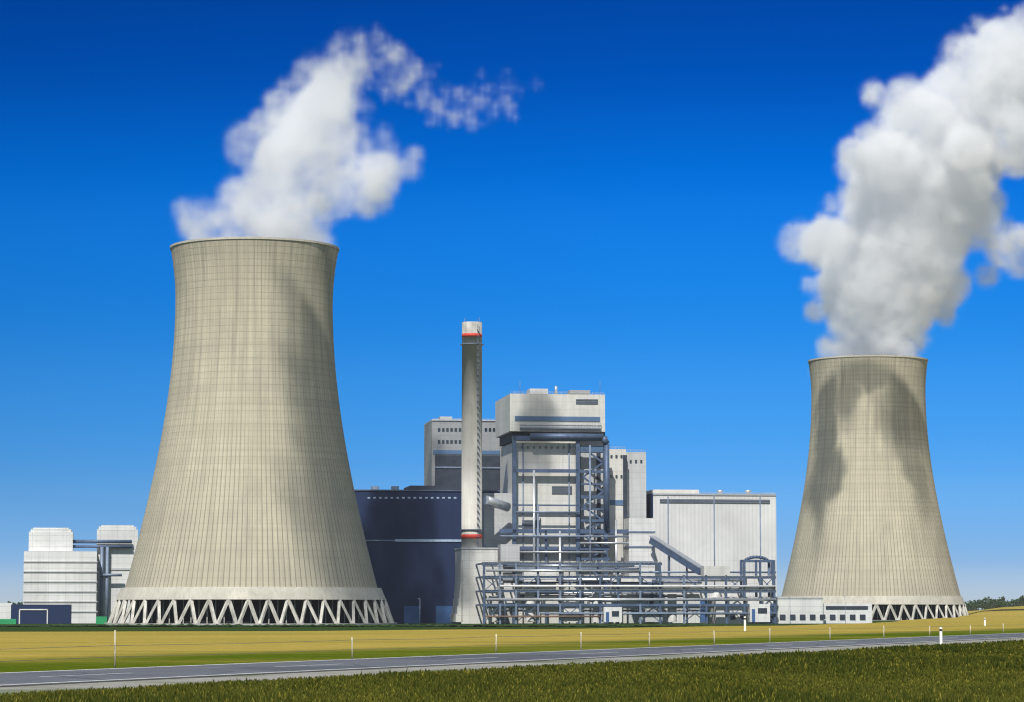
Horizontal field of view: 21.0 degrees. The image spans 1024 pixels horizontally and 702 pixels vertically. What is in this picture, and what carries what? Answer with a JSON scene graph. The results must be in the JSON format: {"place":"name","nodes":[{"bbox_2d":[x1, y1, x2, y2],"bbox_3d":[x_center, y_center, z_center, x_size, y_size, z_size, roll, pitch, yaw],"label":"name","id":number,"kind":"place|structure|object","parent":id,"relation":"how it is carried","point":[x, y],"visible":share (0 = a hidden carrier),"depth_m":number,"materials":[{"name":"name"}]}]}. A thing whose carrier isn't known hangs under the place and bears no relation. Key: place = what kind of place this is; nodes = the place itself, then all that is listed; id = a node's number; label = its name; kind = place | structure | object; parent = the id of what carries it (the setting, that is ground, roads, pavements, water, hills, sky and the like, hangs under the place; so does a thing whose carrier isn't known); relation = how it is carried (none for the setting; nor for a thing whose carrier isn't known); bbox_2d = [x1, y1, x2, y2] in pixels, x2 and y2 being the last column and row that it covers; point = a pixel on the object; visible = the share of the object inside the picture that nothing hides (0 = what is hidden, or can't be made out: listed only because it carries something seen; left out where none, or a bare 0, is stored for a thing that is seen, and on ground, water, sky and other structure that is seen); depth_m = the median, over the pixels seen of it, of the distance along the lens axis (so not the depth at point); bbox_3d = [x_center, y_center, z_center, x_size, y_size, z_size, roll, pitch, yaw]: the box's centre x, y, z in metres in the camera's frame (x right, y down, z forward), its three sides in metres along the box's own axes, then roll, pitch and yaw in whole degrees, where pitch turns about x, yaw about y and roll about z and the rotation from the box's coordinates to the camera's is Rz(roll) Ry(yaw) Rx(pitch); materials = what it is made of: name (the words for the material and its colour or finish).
{"place":"outdoors","nodes":[
{"label":"outdoors","id":0,"kind":"place"},
{"bbox_2d":[0,639,1023,701],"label":"roadside grass","id":1,"kind":"structure","parent":0,"point":[844,671],"depth_m":62.92,"materials":[{"name":"green plant"}]},
{"bbox_2d":[0,606,1023,690],"bbox_3d":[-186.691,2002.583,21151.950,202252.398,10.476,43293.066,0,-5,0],"label":"ground","id":2,"kind":"structure","parent":0,"point":[149,647],"depth_m":171.20,"materials":[{"name":"yellow plant"}]},
{"bbox_2d":[0,525,137,623],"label":"industrial building","id":3,"kind":"structure","parent":2,"relation":"on","point":[64,582],"depth_m":1307.22,"materials":[{"name":"white metal"}]},
{"bbox_2d":[104,237,396,625],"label":"cooling tower","id":4,"kind":"structure","parent":2,"relation":"on","point":[251,516],"depth_m":1106.73,"materials":[{"name":"concrete"}]},
{"bbox_2d":[0,623,790,626],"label":"hedge","id":5,"kind":"object","parent":2,"relation":"on","point":[369,625],"visible":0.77,"depth_m":1003.58,"materials":[{"name":"green plant"}]},
{"bbox_2d":[0,623,1003,667],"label":"field fence","id":6,"kind":"object","parent":2,"relation":"on","point":[496,636],"visible":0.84,"depth_m":112.91,"materials":[{"name":"white wood"}]},
{"bbox_2d":[8,595,1023,610],"bbox_3d":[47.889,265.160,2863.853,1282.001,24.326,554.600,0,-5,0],"label":"distant treeline","id":7,"kind":"object","parent":2,"relation":"on","point":[989,602],"visible":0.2,"depth_m":2735.82,"materials":[{"name":"green plant"}]},
{"bbox_2d":[368,386,845,623],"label":"power station fittings","id":8,"kind":"object","parent":2,"relation":"on","point":[762,613],"visible":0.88,"depth_m":1289.65,"materials":[{"name":"grey metal"}]},
{"bbox_2d":[354,317,871,623],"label":"power station","id":9,"kind":"object","parent":2,"relation":"on","point":[428,555],"visible":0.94,"depth_m":1301.52,"materials":[{"name":"metal"}]},
{"bbox_2d":[744,616,985,643],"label":"road marker posts","id":10,"kind":"object","parent":2,"relation":"on","point":[940,632],"visible":0.82,"depth_m":247.75,"materials":[{"name":"white plastic"}]},
{"bbox_2d":[781,355,968,620],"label":"cooling tower","id":11,"kind":"structure","parent":2,"relation":"on","point":[870,529],"depth_m":1560.28,"materials":[{"name":"concrete"}]},
{"bbox_2d":[0,633,1023,694],"bbox_3d":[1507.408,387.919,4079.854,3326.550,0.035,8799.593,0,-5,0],"label":"road","id":12,"kind":"structure","parent":0,"point":[43,681],"depth_m":87.83,"materials":[{"name":"grey asphalt"}]},
{"bbox_2d":[0,0,1023,610],"label":"sky","id":13,"kind":"structure","parent":0,"point":[664,210],"materials":[{"name":"blue"}]}
]}

